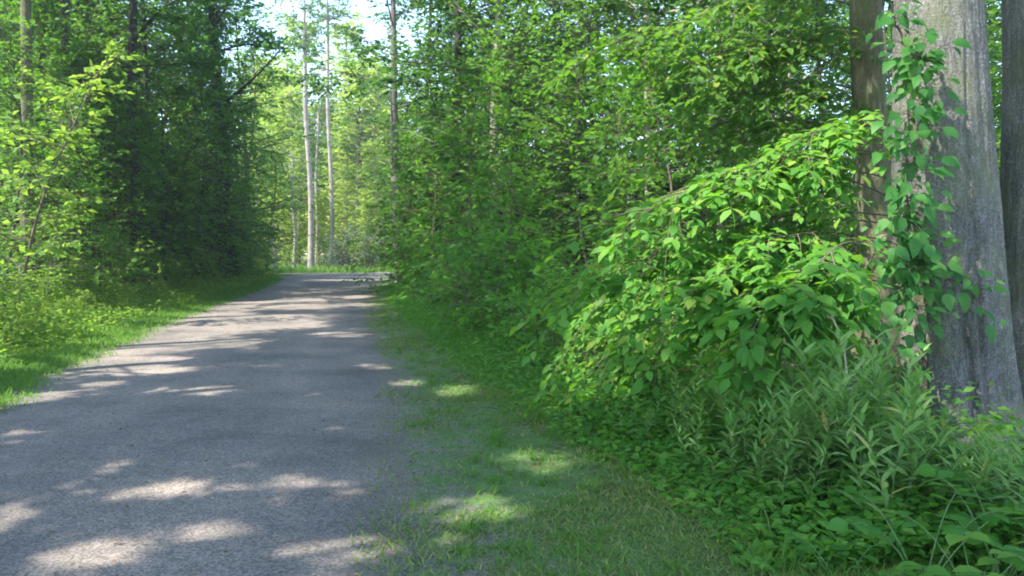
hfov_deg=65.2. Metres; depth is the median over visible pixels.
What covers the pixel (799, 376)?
tall weed
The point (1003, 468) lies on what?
broadleaf plant
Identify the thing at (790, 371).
tall weed
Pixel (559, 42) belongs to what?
forest tree
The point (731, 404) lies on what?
tall weed
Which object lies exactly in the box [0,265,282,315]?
forest floor cover
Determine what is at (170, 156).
understory sapling
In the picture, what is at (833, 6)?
forest tree
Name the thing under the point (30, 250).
sunny sapling
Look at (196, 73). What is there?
forest tree
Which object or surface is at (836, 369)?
tall weed
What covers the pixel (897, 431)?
tall weed
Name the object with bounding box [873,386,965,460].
tall weed
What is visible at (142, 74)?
young tree
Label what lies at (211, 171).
young tree
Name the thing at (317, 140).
pale trunk
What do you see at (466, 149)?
understory sapling
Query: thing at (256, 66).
glade tree
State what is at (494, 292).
roadside shrub
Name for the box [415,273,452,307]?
roadside shrub
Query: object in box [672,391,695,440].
tall weed
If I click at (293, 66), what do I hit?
glade tree
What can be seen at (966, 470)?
tall weed
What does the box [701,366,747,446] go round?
tall weed
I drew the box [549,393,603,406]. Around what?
broadleaf plant
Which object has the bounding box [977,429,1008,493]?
tall weed
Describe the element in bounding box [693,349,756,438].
tall weed
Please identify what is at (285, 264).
sunny sapling
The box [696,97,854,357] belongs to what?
understory sapling
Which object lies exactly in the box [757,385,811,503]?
tall weed
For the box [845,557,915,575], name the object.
broadleaf plant
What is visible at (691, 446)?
tall weed
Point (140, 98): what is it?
young tree
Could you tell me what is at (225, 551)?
road litter
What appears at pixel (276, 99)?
glade tree
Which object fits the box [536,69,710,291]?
understory sapling
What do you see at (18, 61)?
young tree
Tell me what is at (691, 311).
roadside shrub
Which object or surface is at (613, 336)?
roadside shrub
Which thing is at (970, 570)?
broadleaf plant
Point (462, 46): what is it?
young tree
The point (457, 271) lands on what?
roadside shrub
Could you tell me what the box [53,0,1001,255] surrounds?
sky
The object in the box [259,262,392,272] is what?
glade grass
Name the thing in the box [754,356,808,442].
tall weed
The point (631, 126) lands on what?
young tree
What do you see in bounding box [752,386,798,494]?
tall weed
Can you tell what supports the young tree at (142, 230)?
on the bank at (76, 340)
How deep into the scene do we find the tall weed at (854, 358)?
6.50 m
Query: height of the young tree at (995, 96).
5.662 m
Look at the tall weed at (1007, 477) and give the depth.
4.90 m
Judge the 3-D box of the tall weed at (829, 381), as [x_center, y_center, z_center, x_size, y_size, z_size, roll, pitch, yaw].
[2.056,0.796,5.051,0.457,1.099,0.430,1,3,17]
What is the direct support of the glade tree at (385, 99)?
on the ground at (653, 364)
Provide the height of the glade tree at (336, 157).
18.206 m
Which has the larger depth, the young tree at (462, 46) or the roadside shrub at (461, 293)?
the young tree at (462, 46)
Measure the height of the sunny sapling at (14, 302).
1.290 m
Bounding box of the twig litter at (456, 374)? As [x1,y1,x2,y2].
[377,311,535,409]
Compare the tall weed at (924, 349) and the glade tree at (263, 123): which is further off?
the glade tree at (263, 123)
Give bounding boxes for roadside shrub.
[375,240,413,280]
[382,253,439,297]
[385,224,440,288]
[388,213,463,298]
[393,213,550,343]
[398,217,530,318]
[399,231,447,295]
[410,228,509,316]
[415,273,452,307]
[421,243,470,308]
[432,243,509,330]
[474,210,600,340]
[475,277,536,327]
[482,243,615,369]
[484,286,571,354]
[525,254,648,368]
[550,319,634,388]
[564,269,726,378]
[569,237,736,368]
[584,328,696,413]
[670,209,796,371]
[674,317,772,385]
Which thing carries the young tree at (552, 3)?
on the ground at (653, 364)
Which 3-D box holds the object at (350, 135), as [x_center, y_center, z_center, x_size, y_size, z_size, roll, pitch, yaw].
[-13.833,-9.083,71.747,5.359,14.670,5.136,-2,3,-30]
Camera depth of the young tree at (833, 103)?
43.46 m
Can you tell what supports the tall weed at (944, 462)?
on the ground at (653, 364)
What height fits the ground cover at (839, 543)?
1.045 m
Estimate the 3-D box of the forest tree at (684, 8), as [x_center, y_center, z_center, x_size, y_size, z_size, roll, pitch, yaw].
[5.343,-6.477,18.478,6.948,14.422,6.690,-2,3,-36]
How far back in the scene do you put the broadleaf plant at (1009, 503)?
4.21 m
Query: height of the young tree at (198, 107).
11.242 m
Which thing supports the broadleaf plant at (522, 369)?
on the verge
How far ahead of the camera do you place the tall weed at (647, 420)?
6.28 m
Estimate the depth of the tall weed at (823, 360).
6.13 m
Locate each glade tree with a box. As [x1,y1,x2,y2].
[231,51,268,261]
[239,71,306,262]
[241,120,286,248]
[242,73,305,265]
[248,57,319,263]
[249,57,338,261]
[252,140,307,265]
[259,88,328,264]
[263,66,326,264]
[263,169,307,264]
[268,84,335,266]
[270,13,348,255]
[273,128,340,265]
[281,118,338,262]
[285,101,342,264]
[298,191,339,265]
[300,102,366,262]
[300,113,366,264]
[302,9,375,253]
[303,53,389,264]
[312,95,348,263]
[320,61,402,265]
[322,161,365,264]
[324,53,369,261]
[334,55,389,264]
[336,141,390,259]
[342,136,391,264]
[343,95,419,253]
[352,195,385,266]
[360,97,421,250]
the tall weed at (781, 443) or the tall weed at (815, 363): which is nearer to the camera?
the tall weed at (781, 443)
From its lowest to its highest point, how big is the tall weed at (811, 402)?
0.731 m
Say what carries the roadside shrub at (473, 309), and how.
on the ground at (653, 364)
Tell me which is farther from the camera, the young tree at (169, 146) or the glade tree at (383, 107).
the glade tree at (383, 107)
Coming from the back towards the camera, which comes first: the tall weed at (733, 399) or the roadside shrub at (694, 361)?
the roadside shrub at (694, 361)
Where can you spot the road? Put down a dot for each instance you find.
(76, 519)
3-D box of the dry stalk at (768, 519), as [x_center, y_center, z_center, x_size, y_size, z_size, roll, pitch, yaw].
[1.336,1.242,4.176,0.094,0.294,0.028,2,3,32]
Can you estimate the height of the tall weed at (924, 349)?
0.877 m
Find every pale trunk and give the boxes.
[260,143,330,267]
[270,224,282,269]
[274,0,330,269]
[286,72,347,265]
[297,0,363,266]
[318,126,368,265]
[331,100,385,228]
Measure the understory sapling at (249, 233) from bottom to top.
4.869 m
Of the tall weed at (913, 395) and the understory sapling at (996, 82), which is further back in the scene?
the understory sapling at (996, 82)
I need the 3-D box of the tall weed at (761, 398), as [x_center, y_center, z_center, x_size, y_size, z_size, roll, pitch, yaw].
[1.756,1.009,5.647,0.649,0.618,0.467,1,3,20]
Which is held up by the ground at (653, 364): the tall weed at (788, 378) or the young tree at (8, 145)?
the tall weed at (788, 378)
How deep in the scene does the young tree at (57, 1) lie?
28.72 m
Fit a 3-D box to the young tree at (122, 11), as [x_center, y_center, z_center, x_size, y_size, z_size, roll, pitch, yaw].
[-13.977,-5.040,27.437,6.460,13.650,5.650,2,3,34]
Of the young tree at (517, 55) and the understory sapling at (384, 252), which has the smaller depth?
the young tree at (517, 55)
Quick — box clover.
[361,293,919,575]
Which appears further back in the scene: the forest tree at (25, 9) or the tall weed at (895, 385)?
the forest tree at (25, 9)
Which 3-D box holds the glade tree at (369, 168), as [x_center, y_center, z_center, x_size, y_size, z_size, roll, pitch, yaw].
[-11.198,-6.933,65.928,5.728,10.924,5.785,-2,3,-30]
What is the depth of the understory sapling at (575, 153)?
16.99 m
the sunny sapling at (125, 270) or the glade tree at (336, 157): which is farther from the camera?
the glade tree at (336, 157)
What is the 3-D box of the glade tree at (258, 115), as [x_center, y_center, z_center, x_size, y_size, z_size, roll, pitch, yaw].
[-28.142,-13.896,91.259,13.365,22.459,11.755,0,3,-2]
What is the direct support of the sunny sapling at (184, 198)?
on the bank at (76, 340)
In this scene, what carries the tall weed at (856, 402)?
on the ground at (653, 364)
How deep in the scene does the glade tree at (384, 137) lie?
70.00 m
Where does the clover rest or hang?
on the verge
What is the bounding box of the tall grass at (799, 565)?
[380,285,1023,575]
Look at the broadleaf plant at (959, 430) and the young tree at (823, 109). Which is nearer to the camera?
the broadleaf plant at (959, 430)
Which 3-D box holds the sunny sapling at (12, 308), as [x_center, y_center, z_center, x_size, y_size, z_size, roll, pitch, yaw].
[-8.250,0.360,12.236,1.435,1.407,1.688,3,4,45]
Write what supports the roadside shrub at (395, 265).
on the ground at (653, 364)
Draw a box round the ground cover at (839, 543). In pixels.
[377,282,1023,575]
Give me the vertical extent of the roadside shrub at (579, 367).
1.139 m
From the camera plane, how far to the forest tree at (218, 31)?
31.97 m
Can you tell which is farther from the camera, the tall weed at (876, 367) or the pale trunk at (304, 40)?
the pale trunk at (304, 40)
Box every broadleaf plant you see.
[502,362,541,375]
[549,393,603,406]
[738,515,791,532]
[744,549,817,575]
[771,526,916,575]
[826,485,1023,575]
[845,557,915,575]
[873,508,1023,575]
[889,403,1016,457]
[909,432,1023,506]
[915,449,1022,534]
[918,468,1023,575]
[926,446,1023,530]
[927,419,1023,490]
[945,427,1023,492]
[948,412,1023,460]
[959,417,1023,443]
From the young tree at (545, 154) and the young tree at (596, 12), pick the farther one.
the young tree at (545, 154)
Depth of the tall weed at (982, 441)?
4.33 m
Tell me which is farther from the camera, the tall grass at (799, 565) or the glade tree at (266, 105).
the glade tree at (266, 105)
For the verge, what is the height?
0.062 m
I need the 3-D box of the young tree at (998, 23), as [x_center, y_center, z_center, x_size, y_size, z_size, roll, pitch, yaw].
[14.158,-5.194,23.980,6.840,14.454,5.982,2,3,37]
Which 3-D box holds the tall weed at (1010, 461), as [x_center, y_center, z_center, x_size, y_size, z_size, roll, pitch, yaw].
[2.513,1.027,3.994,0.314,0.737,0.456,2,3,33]
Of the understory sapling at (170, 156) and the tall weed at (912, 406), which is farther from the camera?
the understory sapling at (170, 156)
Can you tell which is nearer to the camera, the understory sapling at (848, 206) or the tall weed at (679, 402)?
the tall weed at (679, 402)
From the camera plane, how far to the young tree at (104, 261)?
20.47 m
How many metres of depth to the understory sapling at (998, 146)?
14.68 m
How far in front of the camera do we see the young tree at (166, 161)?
28.74 m
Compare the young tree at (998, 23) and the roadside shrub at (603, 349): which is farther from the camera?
the young tree at (998, 23)
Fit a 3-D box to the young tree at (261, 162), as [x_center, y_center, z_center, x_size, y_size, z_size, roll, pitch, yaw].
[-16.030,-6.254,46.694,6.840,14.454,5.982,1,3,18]
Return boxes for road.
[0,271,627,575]
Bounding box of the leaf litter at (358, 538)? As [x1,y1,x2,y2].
[0,289,730,575]
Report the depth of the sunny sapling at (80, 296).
17.21 m
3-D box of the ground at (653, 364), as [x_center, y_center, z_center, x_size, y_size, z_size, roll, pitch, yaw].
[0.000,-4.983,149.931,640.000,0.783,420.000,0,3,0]
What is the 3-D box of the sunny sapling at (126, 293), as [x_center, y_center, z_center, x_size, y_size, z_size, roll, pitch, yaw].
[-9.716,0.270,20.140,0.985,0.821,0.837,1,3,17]
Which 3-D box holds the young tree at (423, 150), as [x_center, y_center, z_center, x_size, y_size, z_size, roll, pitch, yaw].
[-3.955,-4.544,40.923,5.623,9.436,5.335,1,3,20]
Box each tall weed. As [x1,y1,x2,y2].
[614,407,633,437]
[630,396,664,451]
[637,404,658,449]
[639,407,656,442]
[663,377,703,460]
[665,377,692,446]
[667,368,712,452]
[669,391,702,426]
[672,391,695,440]
[673,414,707,471]
[683,388,721,458]
[690,387,720,427]
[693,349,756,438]
[698,438,749,486]
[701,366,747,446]
[706,386,759,443]
[707,382,759,467]
[708,386,782,462]
[712,380,768,469]
[712,382,769,441]
[712,390,756,448]
[713,386,792,458]
[715,405,742,483]
[725,395,768,481]
[742,368,799,453]
[742,439,818,498]
[744,400,777,490]
[748,368,821,464]
[749,405,825,494]
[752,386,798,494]
[754,353,793,397]
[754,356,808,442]
[756,391,823,475]
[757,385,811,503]
[762,432,833,520]
[770,342,882,493]
[770,362,803,408]
[770,389,820,470]
[771,408,819,480]
[772,359,865,496]
[772,369,798,421]
[773,327,855,456]
[777,308,894,471]
[781,339,825,446]
[781,370,856,502]
[785,385,907,475]
[790,388,830,500]
[793,348,844,438]
[797,315,915,496]
[800,345,824,420]
[800,376,849,500]
[804,375,902,456]
[810,326,867,487]
[813,378,903,478]
[814,351,853,459]
[818,353,891,478]
[820,353,893,496]
[821,401,931,531]
[823,332,873,425]
[824,352,856,373]
[825,350,865,428]
[826,360,937,479]
[828,376,896,431]
[842,351,899,448]
[842,366,896,433]
[843,323,912,504]
[851,358,901,428]
[852,393,961,510]
[868,370,940,481]
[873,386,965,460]
[874,347,943,502]
[876,342,931,414]
[883,400,960,493]
[890,430,980,519]
[892,355,915,417]
[904,365,936,453]
[916,403,1007,549]
[921,458,981,524]
[923,435,952,494]
[927,424,952,485]
[937,441,984,483]
[940,444,996,509]
[962,426,1001,530]
[970,431,1006,510]
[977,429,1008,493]
[977,434,1006,494]
[983,430,1023,540]
[989,427,1023,548]
[993,451,1023,499]
[994,452,1023,499]
[1001,425,1023,499]
[1004,452,1023,549]
[1007,440,1023,496]
[1009,461,1023,570]
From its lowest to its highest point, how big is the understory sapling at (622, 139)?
4.427 m
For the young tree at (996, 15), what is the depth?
29.56 m
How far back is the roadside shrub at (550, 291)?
11.12 m
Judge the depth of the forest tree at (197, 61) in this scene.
23.84 m
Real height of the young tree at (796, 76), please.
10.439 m
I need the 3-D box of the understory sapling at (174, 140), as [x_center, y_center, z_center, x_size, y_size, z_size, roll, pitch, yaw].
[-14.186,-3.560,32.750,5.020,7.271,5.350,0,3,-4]
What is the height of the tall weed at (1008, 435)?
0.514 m
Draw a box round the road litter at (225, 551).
[3,297,402,575]
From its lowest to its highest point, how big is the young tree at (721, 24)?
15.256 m
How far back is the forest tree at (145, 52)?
29.68 m
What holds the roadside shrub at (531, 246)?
on the ground at (653, 364)
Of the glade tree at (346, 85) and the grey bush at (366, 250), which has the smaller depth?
the grey bush at (366, 250)
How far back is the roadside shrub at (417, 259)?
24.39 m
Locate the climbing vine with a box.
[840,0,1009,386]
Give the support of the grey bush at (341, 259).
on the ground at (653, 364)
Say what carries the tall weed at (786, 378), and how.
on the ground at (653, 364)
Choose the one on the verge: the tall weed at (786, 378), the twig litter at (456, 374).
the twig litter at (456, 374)
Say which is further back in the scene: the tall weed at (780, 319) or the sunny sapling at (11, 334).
the sunny sapling at (11, 334)
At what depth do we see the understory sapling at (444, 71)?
24.52 m
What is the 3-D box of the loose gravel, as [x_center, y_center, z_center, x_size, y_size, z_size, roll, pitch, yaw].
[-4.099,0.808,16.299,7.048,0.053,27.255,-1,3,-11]
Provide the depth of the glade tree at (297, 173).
71.33 m
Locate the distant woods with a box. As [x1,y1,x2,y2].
[6,155,851,260]
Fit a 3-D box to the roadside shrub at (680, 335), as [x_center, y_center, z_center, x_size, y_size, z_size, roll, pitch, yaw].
[2.191,0.342,11.201,1.928,2.080,2.344,-2,3,-37]
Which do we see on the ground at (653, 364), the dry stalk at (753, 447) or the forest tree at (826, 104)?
the forest tree at (826, 104)
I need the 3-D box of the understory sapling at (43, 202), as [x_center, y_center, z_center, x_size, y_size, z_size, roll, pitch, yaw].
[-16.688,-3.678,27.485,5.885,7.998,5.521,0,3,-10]
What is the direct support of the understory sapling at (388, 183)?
on the ground at (653, 364)
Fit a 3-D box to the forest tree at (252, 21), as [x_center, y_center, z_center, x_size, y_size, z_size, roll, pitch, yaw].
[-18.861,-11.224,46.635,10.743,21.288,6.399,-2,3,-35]
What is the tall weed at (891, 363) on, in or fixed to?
on the ground at (653, 364)
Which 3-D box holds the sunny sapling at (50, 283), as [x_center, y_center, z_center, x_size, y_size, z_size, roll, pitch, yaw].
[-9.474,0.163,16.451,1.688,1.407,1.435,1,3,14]
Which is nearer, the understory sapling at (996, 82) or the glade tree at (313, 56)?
the understory sapling at (996, 82)
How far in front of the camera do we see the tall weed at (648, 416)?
6.13 m
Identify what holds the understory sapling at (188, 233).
on the ground at (653, 364)
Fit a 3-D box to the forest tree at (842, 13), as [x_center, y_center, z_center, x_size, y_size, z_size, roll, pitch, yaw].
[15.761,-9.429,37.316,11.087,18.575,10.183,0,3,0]
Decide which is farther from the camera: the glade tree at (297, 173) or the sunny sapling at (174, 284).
the glade tree at (297, 173)
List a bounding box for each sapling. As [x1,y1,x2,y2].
[0,36,149,317]
[0,73,74,276]
[0,95,84,284]
[0,175,42,305]
[0,270,61,333]
[0,271,42,343]
[0,312,32,352]
[1,79,172,299]
[1,188,106,309]
[10,299,62,342]
[13,262,106,323]
[38,98,179,275]
[44,298,78,328]
[55,260,106,308]
[67,232,165,304]
[71,182,167,299]
[71,288,103,316]
[99,170,193,280]
[100,283,144,308]
[112,114,231,275]
[122,159,205,279]
[126,253,178,297]
[155,199,205,285]
[157,260,201,298]
[221,241,269,281]
[232,192,270,275]
[251,242,281,279]
[278,248,296,266]
[290,239,307,265]
[318,235,335,265]
[325,237,359,266]
[335,165,427,294]
[340,126,467,289]
[352,119,443,266]
[369,176,421,276]
[370,131,487,302]
[379,117,474,261]
[382,57,564,324]
[388,105,466,244]
[395,49,553,296]
[397,118,603,343]
[416,160,543,300]
[427,92,598,318]
[493,30,674,320]
[498,64,714,350]
[509,0,895,394]
[525,79,599,271]
[529,227,714,430]
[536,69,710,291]
[542,0,890,205]
[570,31,721,331]
[594,68,729,256]
[669,233,896,430]
[695,114,801,241]
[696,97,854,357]
[703,107,818,226]
[818,93,890,240]
[831,105,891,243]
[989,52,1001,146]
[995,128,1000,177]
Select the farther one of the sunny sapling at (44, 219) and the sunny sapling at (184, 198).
the sunny sapling at (184, 198)
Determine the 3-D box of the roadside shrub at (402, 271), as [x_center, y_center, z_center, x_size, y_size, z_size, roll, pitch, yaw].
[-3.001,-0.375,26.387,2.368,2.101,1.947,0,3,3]
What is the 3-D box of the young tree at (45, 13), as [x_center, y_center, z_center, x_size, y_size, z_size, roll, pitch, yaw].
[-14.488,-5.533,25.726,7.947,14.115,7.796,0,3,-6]
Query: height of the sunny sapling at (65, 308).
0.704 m
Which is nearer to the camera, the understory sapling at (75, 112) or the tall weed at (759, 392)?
the tall weed at (759, 392)
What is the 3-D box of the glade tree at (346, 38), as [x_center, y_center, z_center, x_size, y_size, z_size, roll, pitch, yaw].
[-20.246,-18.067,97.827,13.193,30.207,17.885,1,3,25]
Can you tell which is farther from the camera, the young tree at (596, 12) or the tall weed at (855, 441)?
the young tree at (596, 12)
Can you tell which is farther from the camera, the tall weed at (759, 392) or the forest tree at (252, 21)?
the forest tree at (252, 21)
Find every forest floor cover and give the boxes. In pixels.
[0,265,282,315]
[453,279,853,369]
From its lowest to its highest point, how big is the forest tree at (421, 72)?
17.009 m
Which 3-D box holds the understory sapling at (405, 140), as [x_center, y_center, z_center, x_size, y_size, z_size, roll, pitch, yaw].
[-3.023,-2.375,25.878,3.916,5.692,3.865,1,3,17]
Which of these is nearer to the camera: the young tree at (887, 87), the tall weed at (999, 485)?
the tall weed at (999, 485)
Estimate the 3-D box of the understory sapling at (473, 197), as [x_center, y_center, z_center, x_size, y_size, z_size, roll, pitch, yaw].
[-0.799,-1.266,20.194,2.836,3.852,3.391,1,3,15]
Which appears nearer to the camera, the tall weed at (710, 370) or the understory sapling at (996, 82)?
the tall weed at (710, 370)
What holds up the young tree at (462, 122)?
on the ground at (653, 364)
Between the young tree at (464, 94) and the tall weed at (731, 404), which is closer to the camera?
the tall weed at (731, 404)
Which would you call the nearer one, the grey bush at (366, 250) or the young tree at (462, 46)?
the young tree at (462, 46)
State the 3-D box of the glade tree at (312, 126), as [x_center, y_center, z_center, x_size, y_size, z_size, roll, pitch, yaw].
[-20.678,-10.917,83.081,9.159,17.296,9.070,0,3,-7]
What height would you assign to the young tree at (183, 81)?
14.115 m
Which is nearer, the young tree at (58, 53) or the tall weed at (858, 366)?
the tall weed at (858, 366)
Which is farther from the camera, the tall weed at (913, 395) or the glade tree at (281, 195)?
the glade tree at (281, 195)
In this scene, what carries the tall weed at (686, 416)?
on the verge
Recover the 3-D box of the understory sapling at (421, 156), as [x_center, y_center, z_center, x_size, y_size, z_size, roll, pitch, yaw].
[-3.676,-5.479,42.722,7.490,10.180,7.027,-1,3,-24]
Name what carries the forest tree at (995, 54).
on the ground at (653, 364)
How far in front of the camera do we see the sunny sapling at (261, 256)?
41.88 m
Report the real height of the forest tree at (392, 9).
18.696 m
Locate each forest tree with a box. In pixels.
[0,0,230,293]
[0,0,232,295]
[2,4,127,284]
[4,0,234,261]
[18,0,39,300]
[111,0,260,150]
[114,0,285,266]
[116,0,280,279]
[117,0,324,282]
[235,24,289,266]
[282,0,479,284]
[337,0,490,251]
[344,0,563,280]
[392,0,591,285]
[426,0,610,231]
[476,0,723,274]
[543,0,771,299]
[592,0,836,288]
[651,0,850,240]
[719,0,1001,216]
[770,0,887,227]
[807,0,893,229]
[849,0,899,386]
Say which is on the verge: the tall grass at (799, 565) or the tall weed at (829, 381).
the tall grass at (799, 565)
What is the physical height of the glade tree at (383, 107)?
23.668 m
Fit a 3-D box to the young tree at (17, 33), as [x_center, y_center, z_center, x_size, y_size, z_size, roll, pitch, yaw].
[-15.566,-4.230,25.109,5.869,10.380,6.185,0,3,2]
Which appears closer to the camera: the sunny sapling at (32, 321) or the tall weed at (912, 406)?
the tall weed at (912, 406)
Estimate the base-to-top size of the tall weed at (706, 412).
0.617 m
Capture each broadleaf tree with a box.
[891,0,1023,453]
[1000,0,1023,400]
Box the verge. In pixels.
[369,278,914,575]
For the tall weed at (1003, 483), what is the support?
on the ground at (653, 364)
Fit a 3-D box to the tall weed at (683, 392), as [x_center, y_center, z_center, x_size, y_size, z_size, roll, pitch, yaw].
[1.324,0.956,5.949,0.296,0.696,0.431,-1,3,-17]
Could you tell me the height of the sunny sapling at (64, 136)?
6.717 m
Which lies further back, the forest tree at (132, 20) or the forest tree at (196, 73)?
the forest tree at (196, 73)
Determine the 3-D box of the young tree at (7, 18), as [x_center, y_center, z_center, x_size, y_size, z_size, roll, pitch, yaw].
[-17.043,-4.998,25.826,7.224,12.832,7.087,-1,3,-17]
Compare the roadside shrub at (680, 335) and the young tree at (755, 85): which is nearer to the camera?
the roadside shrub at (680, 335)
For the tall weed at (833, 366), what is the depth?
6.23 m
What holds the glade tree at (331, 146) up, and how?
on the ground at (653, 364)
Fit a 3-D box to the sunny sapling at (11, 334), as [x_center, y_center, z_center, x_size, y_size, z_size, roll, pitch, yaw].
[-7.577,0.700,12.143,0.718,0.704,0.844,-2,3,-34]
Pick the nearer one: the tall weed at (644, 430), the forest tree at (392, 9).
the tall weed at (644, 430)
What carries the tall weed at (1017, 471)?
on the ground at (653, 364)
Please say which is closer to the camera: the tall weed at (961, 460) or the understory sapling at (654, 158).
the tall weed at (961, 460)
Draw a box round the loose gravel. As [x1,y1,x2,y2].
[3,293,470,574]
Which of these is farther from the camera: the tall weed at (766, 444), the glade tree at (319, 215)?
the glade tree at (319, 215)
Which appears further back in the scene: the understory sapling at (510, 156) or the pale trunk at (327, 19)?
the pale trunk at (327, 19)
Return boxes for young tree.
[0,0,86,284]
[0,0,96,270]
[0,0,128,265]
[0,0,144,292]
[0,0,200,296]
[0,0,210,284]
[0,0,229,273]
[0,6,106,306]
[0,76,92,298]
[5,3,171,301]
[5,138,142,307]
[15,54,196,285]
[34,0,208,283]
[49,2,199,265]
[70,2,195,223]
[71,74,206,298]
[94,9,247,288]
[106,0,237,254]
[122,98,240,289]
[123,0,269,271]
[141,130,220,290]
[148,56,269,281]
[153,0,294,282]
[153,45,234,246]
[155,42,271,285]
[166,83,275,281]
[178,56,286,272]
[204,1,324,269]
[208,180,256,268]
[209,57,294,266]
[229,137,279,274]
[250,122,316,271]
[363,14,480,276]
[372,0,503,225]
[377,91,426,278]
[383,29,491,287]
[386,150,434,279]
[389,105,450,248]
[402,2,506,159]
[407,78,521,279]
[431,0,613,289]
[436,4,555,257]
[437,0,599,297]
[457,0,652,290]
[487,80,643,312]
[491,0,686,289]
[500,70,587,279]
[512,0,638,262]
[559,0,730,279]
[579,1,742,322]
[613,18,722,263]
[621,78,735,280]
[628,80,765,286]
[663,0,847,224]
[669,10,729,228]
[671,0,848,252]
[703,0,890,245]
[703,1,852,253]
[704,0,852,262]
[798,0,887,241]
[825,68,891,235]
[827,24,891,217]
[828,0,1000,249]
[846,4,1001,185]
[884,0,1001,176]
[886,0,1001,124]
[889,10,1001,174]
[986,1,1001,64]
[989,63,1001,168]
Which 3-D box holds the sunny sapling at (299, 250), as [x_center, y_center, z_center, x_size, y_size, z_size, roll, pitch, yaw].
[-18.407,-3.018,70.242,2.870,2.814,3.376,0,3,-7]
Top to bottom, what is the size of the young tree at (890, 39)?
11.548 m
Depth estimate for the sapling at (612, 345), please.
7.90 m
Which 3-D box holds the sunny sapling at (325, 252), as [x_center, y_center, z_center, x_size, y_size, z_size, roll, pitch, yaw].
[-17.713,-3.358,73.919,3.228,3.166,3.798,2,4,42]
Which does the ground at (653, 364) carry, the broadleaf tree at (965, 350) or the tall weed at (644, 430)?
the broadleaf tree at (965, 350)
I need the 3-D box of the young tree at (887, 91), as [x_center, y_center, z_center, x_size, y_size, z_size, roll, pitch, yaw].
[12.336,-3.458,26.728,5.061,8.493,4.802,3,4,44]
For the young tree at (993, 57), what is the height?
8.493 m
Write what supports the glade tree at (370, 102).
on the ground at (653, 364)
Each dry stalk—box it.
[729,433,783,467]
[760,496,772,541]
[816,310,854,389]
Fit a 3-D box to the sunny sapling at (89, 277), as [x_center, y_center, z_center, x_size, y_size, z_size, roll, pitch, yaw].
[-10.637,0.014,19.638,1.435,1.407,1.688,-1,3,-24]
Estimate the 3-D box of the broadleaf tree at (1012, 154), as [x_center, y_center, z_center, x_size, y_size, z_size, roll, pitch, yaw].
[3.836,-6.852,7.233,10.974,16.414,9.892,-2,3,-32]
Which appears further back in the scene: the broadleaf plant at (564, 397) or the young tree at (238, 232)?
the young tree at (238, 232)
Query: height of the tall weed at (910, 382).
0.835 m
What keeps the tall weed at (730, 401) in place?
on the verge
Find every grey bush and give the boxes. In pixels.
[317,228,360,271]
[343,221,393,271]
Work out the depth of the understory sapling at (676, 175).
15.24 m
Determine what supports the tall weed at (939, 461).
on the ground at (653, 364)
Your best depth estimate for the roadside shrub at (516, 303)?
10.42 m
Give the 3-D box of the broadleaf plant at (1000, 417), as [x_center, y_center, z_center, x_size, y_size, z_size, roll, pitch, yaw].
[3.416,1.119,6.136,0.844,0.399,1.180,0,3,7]
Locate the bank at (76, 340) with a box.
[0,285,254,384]
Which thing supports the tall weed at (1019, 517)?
on the ground at (653, 364)
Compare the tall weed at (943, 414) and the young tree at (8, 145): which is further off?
the young tree at (8, 145)
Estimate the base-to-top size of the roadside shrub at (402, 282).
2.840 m
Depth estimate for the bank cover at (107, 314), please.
17.95 m
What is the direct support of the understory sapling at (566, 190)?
on the ground at (653, 364)
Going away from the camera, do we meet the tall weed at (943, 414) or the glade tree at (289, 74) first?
the tall weed at (943, 414)
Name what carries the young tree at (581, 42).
on the ground at (653, 364)
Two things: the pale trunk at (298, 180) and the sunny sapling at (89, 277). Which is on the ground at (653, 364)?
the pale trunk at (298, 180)
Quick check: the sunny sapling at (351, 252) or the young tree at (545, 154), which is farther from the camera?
the sunny sapling at (351, 252)
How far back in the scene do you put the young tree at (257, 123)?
45.93 m
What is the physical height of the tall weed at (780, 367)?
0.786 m
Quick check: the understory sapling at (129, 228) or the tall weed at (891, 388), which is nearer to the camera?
the tall weed at (891, 388)
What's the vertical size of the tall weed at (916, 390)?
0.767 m
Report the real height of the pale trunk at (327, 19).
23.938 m
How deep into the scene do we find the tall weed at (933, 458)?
4.92 m
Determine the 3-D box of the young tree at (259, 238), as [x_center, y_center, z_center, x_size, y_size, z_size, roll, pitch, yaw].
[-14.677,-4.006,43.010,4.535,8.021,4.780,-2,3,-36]
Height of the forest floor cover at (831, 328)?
0.912 m
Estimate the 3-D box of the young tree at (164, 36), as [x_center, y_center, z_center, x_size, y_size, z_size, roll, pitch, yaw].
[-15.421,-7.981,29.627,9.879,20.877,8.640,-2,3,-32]
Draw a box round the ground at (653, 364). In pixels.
[3,256,1023,575]
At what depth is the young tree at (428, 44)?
30.92 m
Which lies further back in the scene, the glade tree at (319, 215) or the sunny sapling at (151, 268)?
the glade tree at (319, 215)
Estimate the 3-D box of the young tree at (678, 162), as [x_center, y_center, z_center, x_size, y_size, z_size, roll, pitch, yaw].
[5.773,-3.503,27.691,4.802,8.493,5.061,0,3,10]
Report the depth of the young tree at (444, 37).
35.58 m
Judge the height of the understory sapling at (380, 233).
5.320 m
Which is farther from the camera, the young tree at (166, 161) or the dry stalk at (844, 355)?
the young tree at (166, 161)
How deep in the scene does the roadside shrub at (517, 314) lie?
11.91 m
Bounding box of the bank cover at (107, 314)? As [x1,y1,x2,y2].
[0,266,278,366]
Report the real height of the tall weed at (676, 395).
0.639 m

